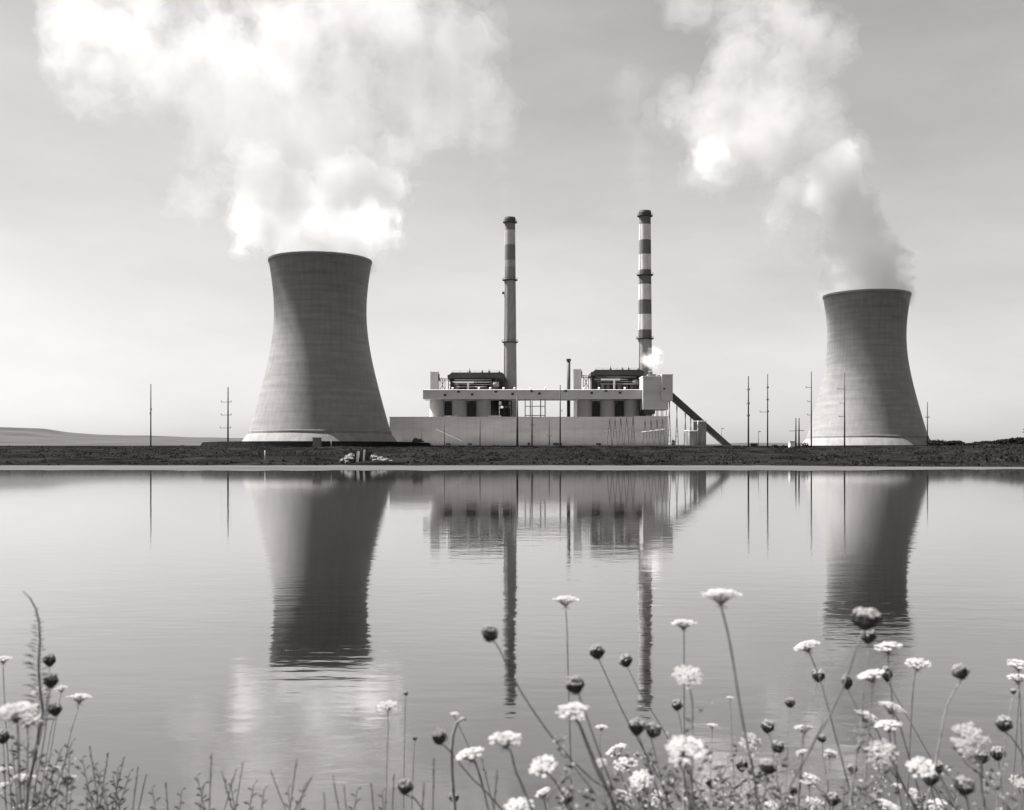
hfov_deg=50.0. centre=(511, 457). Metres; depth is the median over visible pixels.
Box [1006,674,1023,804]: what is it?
wild carrot flower
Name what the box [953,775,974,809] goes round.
closed wild carrot
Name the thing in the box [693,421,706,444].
storage tank
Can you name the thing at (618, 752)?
wild carrot flower
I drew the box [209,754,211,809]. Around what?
grass stalk
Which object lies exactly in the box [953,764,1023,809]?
branching weed
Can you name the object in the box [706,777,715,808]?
closed wild carrot
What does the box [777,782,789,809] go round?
leafy weed
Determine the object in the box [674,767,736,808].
branching weed
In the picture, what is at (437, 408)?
storage silo
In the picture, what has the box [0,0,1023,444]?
sky
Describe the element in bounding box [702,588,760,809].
wild carrot flower
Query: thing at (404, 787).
closed wild carrot
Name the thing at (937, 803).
wild carrot flower
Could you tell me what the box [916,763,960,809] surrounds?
branching weed
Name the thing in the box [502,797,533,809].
wild carrot flower
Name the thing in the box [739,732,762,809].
wild carrot flower
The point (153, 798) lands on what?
leafy weed
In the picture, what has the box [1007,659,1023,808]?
wild carrot flower
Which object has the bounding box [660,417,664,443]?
switchyard frame
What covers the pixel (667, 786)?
leafy weed
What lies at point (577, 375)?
stair tower
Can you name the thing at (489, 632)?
closed wild carrot
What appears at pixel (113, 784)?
leafy weed
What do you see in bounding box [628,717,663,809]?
closed wild carrot
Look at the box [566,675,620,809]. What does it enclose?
closed wild carrot
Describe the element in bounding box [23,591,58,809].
feathery weed
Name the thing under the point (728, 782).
branching weed
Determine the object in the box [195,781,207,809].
leafy weed
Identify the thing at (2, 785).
wild carrot flower
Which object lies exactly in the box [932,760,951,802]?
closed wild carrot
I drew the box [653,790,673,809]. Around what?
branching weed
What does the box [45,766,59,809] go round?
wild carrot flower
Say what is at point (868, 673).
wild carrot flower
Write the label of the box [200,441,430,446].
basin dike
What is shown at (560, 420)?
utility pole
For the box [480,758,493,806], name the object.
grass stalk
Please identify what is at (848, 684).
closed wild carrot
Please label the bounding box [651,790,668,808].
wild carrot flower
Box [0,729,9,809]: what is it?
closed wild carrot
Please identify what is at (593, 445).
yard ground
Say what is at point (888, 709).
wild carrot flower
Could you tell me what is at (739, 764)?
closed wild carrot
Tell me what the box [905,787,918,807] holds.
wild carrot flower
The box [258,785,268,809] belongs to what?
leafy weed
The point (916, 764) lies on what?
wild carrot flower
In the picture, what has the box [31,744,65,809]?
leafy weed
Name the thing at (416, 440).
excavator
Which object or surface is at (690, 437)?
storage tank
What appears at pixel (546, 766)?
wild carrot flower
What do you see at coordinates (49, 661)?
closed wild carrot
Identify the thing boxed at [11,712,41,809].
wild carrot flower
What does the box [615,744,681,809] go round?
branching weed
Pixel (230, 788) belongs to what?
grass stalk
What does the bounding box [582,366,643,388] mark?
precipitator house
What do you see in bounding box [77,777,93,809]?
leafy weed
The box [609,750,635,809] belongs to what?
branching weed
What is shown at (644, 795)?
branching weed
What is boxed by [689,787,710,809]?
branching weed
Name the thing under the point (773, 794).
branching weed
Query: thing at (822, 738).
closed wild carrot
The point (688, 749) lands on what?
wild carrot flower
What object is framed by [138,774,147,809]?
grass stalk
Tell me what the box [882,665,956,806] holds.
closed wild carrot
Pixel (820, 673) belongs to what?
closed wild carrot
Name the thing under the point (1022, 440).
tree
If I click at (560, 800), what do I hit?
branching weed
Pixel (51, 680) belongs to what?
closed wild carrot
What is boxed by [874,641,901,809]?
wild carrot flower
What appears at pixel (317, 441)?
valve house
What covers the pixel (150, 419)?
utility pole
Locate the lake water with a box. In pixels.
[0,469,1023,809]
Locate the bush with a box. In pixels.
[800,442,809,447]
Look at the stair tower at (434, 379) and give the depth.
782.00 m
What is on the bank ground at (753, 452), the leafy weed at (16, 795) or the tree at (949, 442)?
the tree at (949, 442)
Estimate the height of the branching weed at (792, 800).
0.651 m
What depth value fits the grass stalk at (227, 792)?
2.41 m
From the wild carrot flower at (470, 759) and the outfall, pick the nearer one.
the wild carrot flower at (470, 759)
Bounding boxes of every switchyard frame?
[607,417,611,443]
[612,421,617,444]
[624,415,628,444]
[630,419,635,444]
[642,422,647,444]
[654,421,659,444]
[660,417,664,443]
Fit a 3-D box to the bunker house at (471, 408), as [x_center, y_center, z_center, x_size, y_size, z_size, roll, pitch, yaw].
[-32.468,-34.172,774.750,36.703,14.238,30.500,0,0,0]
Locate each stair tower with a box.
[430,372,439,388]
[573,369,581,416]
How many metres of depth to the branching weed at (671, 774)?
2.02 m
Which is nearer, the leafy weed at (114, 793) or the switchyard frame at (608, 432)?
the leafy weed at (114, 793)
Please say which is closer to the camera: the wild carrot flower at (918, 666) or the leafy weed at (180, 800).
the leafy weed at (180, 800)
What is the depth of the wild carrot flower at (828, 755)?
3.25 m
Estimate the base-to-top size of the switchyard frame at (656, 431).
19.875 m
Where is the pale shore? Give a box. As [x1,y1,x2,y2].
[0,465,1023,470]
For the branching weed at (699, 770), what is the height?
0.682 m
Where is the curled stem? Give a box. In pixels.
[450,717,465,809]
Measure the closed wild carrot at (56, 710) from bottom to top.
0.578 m
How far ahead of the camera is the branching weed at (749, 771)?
2.25 m
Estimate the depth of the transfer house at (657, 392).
738.00 m
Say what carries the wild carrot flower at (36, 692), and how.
on the near bank ground
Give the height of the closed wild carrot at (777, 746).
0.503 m
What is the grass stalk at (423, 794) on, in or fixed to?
on the near bank ground
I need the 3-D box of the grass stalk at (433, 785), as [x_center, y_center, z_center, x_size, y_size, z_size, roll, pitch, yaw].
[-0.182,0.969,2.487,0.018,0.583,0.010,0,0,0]
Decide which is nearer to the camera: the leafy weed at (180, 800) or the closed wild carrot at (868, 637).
the closed wild carrot at (868, 637)
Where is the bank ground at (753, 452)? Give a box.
[0,443,1023,466]
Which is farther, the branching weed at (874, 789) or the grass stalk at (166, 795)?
the branching weed at (874, 789)
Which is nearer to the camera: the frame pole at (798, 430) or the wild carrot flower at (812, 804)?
the wild carrot flower at (812, 804)
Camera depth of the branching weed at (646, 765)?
2.83 m
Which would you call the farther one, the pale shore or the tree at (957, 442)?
the tree at (957, 442)
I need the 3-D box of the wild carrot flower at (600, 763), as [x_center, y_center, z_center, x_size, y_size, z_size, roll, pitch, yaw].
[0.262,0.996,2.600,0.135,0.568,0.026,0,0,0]
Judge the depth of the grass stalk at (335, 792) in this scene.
2.97 m
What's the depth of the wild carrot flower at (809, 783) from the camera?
3.25 m
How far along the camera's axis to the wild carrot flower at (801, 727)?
3.25 m
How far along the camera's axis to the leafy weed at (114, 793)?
2.88 m
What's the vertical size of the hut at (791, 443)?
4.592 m
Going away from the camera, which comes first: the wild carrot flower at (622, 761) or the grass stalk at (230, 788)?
the wild carrot flower at (622, 761)
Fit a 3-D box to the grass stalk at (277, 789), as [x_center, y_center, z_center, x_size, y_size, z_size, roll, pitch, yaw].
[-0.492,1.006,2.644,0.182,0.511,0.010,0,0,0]
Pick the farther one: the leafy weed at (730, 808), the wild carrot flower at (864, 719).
the wild carrot flower at (864, 719)
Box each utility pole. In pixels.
[149,384,151,446]
[220,387,230,440]
[516,396,517,445]
[531,399,532,445]
[549,418,551,445]
[559,385,560,445]
[748,376,749,445]
[766,374,768,446]
[806,371,811,447]
[839,372,844,447]
[925,402,928,445]
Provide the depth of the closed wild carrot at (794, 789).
3.24 m
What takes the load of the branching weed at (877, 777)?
on the near bank ground
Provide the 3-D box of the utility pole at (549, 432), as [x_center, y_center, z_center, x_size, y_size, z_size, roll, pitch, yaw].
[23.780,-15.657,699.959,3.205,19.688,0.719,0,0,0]
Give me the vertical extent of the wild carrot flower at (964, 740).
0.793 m
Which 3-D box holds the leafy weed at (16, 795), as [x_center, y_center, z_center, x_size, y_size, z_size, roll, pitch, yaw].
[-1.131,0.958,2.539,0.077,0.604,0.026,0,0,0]
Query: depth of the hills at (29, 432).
3445.07 m
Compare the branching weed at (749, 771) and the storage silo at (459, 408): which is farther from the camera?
the storage silo at (459, 408)
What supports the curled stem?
on the near bank ground
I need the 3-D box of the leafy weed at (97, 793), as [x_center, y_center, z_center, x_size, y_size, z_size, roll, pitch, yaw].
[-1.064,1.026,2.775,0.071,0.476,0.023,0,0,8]
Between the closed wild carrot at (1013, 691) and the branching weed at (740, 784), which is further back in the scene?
the closed wild carrot at (1013, 691)
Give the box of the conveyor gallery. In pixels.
[423,387,641,416]
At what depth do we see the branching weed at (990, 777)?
2.22 m
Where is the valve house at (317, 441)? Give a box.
[312,437,320,446]
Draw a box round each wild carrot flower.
[0,656,11,809]
[0,701,38,809]
[0,766,12,808]
[0,782,8,805]
[10,773,35,802]
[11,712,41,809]
[32,686,45,809]
[43,685,67,804]
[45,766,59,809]
[54,693,91,808]
[377,700,396,809]
[452,712,483,786]
[455,746,488,809]
[488,731,532,809]
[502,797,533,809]
[528,754,572,809]
[535,787,549,809]
[552,596,578,805]
[555,702,616,809]
[573,714,617,809]
[595,724,607,807]
[596,758,613,809]
[605,743,631,803]
[612,789,632,809]
[613,757,644,809]
[629,769,652,809]
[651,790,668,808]
[665,735,707,809]
[668,750,691,809]
[670,619,695,809]
[671,665,701,807]
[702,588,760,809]
[706,723,717,806]
[727,696,735,802]
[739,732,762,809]
[764,801,778,808]
[793,640,854,809]
[794,725,813,804]
[797,749,807,809]
[799,772,820,809]
[805,796,824,809]
[821,748,838,808]
[856,709,906,790]
[857,669,883,807]
[864,738,916,809]
[871,798,899,809]
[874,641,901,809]
[874,719,902,809]
[878,701,923,809]
[904,658,930,809]
[905,756,937,809]
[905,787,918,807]
[923,798,947,809]
[950,721,990,809]
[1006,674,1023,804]
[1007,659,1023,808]
[1009,774,1023,809]
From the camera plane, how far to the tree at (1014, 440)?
597.72 m
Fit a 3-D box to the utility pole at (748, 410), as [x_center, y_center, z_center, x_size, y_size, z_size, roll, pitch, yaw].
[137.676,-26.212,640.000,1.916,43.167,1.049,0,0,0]
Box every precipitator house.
[440,368,507,388]
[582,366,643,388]
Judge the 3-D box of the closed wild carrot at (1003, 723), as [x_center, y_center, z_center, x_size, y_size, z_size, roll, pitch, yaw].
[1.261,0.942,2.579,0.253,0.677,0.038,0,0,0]
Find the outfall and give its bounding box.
[349,450,376,461]
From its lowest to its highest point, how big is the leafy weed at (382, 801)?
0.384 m
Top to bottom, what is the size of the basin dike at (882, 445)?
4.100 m
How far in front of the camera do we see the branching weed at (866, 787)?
2.24 m
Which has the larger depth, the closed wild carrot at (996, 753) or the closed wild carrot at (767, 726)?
the closed wild carrot at (767, 726)
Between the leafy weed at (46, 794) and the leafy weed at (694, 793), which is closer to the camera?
the leafy weed at (46, 794)
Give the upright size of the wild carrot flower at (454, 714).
0.572 m
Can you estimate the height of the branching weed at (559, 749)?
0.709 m
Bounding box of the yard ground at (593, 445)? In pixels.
[431,445,740,445]
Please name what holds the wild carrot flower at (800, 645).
on the near bank ground
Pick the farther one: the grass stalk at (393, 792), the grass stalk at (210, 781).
the grass stalk at (393, 792)
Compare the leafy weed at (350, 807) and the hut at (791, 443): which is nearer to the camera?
the leafy weed at (350, 807)
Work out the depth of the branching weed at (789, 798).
2.73 m
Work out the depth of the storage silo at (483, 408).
752.54 m
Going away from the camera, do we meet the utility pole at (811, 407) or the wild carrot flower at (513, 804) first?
the wild carrot flower at (513, 804)
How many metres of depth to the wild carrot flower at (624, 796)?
3.25 m
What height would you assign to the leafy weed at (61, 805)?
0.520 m
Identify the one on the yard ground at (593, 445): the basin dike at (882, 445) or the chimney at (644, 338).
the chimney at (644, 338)
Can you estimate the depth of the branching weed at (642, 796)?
3.05 m
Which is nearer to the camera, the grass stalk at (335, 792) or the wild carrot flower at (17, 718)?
the wild carrot flower at (17, 718)
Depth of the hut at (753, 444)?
642.00 m
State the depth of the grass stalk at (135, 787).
2.97 m
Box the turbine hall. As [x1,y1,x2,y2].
[389,416,667,444]
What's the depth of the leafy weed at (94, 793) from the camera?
2.80 m
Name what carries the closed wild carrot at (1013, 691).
on the near bank ground
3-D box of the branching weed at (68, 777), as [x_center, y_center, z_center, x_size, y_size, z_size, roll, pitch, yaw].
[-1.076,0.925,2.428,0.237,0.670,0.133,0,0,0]
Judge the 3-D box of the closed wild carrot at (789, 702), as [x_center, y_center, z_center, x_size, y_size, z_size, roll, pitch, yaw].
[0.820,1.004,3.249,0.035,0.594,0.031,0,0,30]
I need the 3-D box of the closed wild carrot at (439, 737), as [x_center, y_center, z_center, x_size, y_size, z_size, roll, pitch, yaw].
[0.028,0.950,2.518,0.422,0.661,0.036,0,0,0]
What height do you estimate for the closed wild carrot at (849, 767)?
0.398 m
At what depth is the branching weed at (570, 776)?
2.07 m
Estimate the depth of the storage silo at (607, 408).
752.49 m
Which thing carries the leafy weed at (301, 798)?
on the near bank ground
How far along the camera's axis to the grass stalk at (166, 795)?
2.94 m
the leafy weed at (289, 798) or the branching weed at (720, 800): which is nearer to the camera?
the branching weed at (720, 800)
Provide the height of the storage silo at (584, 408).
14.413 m
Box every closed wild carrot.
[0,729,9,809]
[31,673,58,809]
[35,653,55,761]
[37,702,62,809]
[398,778,423,809]
[403,691,407,809]
[411,736,416,809]
[432,728,502,809]
[448,791,458,802]
[481,624,632,809]
[558,789,573,809]
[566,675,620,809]
[589,644,672,809]
[619,654,709,809]
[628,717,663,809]
[646,722,669,809]
[672,699,690,802]
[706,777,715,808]
[735,757,747,800]
[758,758,776,809]
[761,719,782,809]
[771,740,784,809]
[777,607,882,809]
[784,697,794,809]
[785,669,824,809]
[789,784,797,808]
[817,734,829,809]
[826,792,840,806]
[842,673,918,809]
[847,763,857,809]
[849,629,876,809]
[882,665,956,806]
[921,769,946,809]
[924,663,969,809]
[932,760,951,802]
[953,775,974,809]
[974,750,989,806]
[989,746,1005,809]
[995,715,1023,757]
[996,688,1015,809]
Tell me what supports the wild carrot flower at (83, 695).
on the near bank ground
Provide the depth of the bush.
639.35 m
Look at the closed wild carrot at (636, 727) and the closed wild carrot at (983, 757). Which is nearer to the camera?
the closed wild carrot at (636, 727)
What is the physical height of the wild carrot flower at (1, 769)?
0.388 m
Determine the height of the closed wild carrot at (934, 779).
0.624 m
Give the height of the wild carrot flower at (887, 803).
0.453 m
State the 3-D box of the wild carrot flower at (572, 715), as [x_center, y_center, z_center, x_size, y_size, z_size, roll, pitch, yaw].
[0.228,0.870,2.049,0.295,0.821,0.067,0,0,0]
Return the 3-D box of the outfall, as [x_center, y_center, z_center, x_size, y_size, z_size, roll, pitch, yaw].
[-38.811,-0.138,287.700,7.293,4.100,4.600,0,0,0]
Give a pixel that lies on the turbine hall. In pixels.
(494, 430)
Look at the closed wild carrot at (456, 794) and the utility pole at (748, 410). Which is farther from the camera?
the utility pole at (748, 410)
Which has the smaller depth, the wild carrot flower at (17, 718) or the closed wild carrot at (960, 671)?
the wild carrot flower at (17, 718)
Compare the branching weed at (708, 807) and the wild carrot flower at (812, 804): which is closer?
the branching weed at (708, 807)
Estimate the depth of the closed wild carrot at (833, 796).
2.93 m
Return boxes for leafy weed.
[8,742,29,809]
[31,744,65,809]
[34,760,49,808]
[43,739,74,809]
[59,750,78,809]
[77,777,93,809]
[80,756,104,809]
[90,770,102,809]
[93,762,114,809]
[102,783,114,809]
[108,765,123,809]
[109,773,127,809]
[112,769,133,809]
[149,785,160,809]
[174,788,185,809]
[194,773,215,809]
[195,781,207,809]
[227,779,238,809]
[243,780,258,809]
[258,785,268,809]
[284,785,294,809]
[295,782,307,809]
[348,787,360,809]
[378,789,386,809]
[641,766,657,808]
[660,770,673,805]
[685,767,701,809]
[692,776,705,809]
[717,766,732,809]
[726,782,735,807]
[745,773,761,809]
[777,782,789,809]
[837,779,848,809]
[945,772,960,809]
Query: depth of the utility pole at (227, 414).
639.73 m
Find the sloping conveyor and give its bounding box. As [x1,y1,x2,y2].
[668,393,730,444]
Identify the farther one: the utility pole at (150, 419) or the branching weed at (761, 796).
the utility pole at (150, 419)
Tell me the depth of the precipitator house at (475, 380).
782.00 m
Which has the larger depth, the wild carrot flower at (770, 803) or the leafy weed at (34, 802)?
the wild carrot flower at (770, 803)
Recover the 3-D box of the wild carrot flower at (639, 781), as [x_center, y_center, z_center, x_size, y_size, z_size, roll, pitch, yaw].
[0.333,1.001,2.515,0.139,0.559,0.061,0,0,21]
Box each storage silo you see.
[430,400,444,416]
[452,400,466,416]
[476,400,490,416]
[577,400,591,416]
[600,400,614,416]
[624,400,638,416]
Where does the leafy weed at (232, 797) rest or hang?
on the near bank ground
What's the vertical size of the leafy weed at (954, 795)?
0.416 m
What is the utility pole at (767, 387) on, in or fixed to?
on the bank ground at (753, 452)
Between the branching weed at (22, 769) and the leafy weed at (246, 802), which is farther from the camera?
the branching weed at (22, 769)
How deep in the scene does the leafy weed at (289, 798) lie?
2.62 m
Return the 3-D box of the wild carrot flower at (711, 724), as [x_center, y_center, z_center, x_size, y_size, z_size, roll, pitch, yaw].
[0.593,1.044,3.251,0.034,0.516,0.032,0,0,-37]
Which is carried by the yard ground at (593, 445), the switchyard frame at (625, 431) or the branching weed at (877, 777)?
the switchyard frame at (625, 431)
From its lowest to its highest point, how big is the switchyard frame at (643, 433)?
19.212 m
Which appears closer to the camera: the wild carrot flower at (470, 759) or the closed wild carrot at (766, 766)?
the closed wild carrot at (766, 766)
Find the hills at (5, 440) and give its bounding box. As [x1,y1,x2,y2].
[0,435,241,445]
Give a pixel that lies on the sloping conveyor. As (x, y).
(694, 416)
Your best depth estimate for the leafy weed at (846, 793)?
2.63 m
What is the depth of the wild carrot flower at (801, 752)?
3.25 m
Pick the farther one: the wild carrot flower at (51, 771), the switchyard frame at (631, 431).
the switchyard frame at (631, 431)
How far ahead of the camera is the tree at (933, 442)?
698.58 m
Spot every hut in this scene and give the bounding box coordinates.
[749,443,757,446]
[788,441,794,446]
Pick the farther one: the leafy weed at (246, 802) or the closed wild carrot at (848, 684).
the closed wild carrot at (848, 684)
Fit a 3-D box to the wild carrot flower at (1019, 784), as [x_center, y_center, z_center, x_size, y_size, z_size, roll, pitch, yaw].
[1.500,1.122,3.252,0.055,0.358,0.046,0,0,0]
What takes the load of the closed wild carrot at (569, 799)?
on the near bank ground
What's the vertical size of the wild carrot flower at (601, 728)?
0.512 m
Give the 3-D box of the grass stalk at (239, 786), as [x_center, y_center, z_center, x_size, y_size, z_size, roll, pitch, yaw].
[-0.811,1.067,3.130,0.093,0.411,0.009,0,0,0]
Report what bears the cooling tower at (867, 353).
on the bank ground at (753, 452)
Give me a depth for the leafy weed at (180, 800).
2.77 m
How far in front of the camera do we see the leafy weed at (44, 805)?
2.60 m
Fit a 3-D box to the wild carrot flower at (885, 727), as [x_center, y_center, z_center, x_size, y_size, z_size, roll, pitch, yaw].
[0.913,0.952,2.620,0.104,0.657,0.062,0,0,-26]
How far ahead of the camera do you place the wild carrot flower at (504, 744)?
2.07 m
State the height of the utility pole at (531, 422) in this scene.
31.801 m
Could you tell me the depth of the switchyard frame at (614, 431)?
727.90 m
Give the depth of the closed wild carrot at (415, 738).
3.19 m
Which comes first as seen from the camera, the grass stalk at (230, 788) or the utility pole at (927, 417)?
the grass stalk at (230, 788)
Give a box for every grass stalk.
[89,746,99,809]
[100,752,108,804]
[111,757,124,808]
[132,767,138,809]
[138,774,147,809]
[165,782,167,809]
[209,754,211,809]
[221,770,232,809]
[224,769,237,809]
[235,764,242,809]
[270,770,285,809]
[289,758,298,809]
[294,775,312,809]
[333,775,338,809]
[370,783,373,809]
[392,774,394,809]
[421,782,424,809]
[432,759,434,809]
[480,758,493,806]
[493,768,498,809]
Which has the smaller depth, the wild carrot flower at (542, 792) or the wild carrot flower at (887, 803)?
the wild carrot flower at (887, 803)
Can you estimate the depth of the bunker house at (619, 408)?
759.50 m
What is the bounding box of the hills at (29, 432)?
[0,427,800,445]
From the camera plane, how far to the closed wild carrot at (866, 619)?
1.90 m
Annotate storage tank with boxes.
[684,430,697,444]
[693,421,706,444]
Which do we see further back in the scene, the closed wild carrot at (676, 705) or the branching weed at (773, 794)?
the closed wild carrot at (676, 705)
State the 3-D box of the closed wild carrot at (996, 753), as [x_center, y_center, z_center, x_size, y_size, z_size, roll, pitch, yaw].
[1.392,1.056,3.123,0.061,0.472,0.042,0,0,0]
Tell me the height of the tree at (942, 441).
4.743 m
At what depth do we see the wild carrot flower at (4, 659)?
3.24 m
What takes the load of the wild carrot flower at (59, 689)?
on the near bank ground
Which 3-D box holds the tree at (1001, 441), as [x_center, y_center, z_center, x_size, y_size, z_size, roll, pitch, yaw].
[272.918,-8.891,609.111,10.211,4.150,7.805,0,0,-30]
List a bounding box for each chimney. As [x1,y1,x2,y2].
[502,216,517,416]
[636,210,653,415]
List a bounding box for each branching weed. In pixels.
[0,743,40,809]
[8,731,80,809]
[11,736,67,809]
[539,759,605,809]
[552,786,574,809]
[553,731,619,809]
[579,700,712,809]
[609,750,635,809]
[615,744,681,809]
[626,786,678,809]
[627,782,656,809]
[634,750,678,809]
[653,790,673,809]
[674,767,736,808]
[682,737,730,809]
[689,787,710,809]
[699,756,759,809]
[705,758,765,808]
[709,774,742,809]
[709,785,733,809]
[721,739,750,809]
[735,761,789,809]
[741,755,779,809]
[756,770,806,809]
[764,781,804,809]
[772,752,832,809]
[843,717,889,809]
[846,776,885,809]
[851,779,869,809]
[858,740,899,809]
[906,790,926,809]
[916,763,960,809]
[951,746,1017,809]
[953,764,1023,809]
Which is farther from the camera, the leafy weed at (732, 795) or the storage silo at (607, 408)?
the storage silo at (607, 408)
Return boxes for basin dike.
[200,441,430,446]
[832,445,934,445]
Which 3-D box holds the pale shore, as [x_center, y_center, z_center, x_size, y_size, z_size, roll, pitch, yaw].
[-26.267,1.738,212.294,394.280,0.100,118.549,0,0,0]
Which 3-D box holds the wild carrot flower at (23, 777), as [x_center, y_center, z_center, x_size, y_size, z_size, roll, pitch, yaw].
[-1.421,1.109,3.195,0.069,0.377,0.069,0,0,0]
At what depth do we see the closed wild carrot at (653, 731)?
2.73 m
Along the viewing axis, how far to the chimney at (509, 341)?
796.25 m
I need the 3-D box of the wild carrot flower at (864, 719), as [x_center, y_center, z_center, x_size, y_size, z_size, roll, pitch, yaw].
[1.062,0.988,2.999,0.254,0.600,0.077,0,0,0]
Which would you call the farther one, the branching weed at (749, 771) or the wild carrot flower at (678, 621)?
the wild carrot flower at (678, 621)
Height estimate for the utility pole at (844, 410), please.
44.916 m
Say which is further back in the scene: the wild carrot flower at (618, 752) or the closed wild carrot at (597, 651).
the wild carrot flower at (618, 752)
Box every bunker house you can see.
[445,401,491,416]
[592,400,645,416]
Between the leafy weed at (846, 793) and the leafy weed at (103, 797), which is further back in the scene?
the leafy weed at (846, 793)
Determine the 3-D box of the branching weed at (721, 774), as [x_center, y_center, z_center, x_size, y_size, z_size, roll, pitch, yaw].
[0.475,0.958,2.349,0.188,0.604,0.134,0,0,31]
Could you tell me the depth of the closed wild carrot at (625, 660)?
3.09 m
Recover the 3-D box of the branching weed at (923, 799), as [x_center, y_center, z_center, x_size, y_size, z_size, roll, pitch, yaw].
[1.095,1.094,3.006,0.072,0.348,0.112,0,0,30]
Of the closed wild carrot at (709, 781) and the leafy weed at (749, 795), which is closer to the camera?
the leafy weed at (749, 795)
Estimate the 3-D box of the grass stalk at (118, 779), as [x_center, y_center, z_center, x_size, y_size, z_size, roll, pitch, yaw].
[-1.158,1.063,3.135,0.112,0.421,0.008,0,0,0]
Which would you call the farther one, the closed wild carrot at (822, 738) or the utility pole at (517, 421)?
the utility pole at (517, 421)
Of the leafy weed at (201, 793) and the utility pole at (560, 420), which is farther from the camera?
the utility pole at (560, 420)
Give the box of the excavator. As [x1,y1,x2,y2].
[412,438,423,441]
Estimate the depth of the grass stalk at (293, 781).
2.72 m
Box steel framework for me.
[492,401,511,416]
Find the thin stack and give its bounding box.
[566,359,570,416]
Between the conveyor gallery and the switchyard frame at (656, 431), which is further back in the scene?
the conveyor gallery
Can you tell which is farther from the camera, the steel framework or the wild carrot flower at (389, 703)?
the steel framework
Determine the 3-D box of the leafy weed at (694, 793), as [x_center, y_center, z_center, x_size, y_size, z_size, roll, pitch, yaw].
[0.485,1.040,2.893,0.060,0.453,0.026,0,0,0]
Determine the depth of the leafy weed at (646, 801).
2.63 m
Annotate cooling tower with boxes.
[242,251,396,441]
[801,289,932,445]
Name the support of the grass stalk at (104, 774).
on the near bank ground
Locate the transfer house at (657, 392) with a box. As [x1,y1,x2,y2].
[639,371,672,415]
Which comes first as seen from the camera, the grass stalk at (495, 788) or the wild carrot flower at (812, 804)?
the grass stalk at (495, 788)
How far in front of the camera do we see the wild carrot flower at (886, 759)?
2.37 m
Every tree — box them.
[925,439,942,445]
[937,440,949,445]
[944,440,956,445]
[953,440,964,445]
[994,439,1008,444]
[1004,437,1020,443]
[1011,437,1023,443]
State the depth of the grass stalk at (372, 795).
2.71 m
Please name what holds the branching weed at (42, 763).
on the near bank ground
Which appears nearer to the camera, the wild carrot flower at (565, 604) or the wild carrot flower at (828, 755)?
the wild carrot flower at (565, 604)
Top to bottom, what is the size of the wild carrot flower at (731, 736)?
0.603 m
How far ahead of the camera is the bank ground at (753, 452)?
343.72 m
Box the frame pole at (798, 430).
[795,418,803,447]
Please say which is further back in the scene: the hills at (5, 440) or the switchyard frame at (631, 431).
the hills at (5, 440)
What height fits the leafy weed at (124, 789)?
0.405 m
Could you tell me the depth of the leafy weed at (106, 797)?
2.81 m
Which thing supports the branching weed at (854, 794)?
on the near bank ground
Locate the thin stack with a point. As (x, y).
(568, 384)
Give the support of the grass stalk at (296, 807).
on the near bank ground
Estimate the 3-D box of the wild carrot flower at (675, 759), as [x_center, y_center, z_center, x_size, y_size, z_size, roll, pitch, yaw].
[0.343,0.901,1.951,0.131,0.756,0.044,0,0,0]
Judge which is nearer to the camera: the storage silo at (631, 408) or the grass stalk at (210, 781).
the grass stalk at (210, 781)
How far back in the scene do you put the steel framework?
765.00 m
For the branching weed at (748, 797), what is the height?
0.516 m
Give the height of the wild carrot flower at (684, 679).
0.856 m
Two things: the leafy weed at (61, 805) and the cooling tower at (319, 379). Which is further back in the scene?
the cooling tower at (319, 379)
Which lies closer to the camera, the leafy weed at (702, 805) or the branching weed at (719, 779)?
the branching weed at (719, 779)
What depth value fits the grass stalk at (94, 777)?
2.63 m
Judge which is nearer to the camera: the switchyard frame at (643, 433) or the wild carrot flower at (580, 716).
the wild carrot flower at (580, 716)
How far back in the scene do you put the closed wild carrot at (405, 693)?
3.20 m

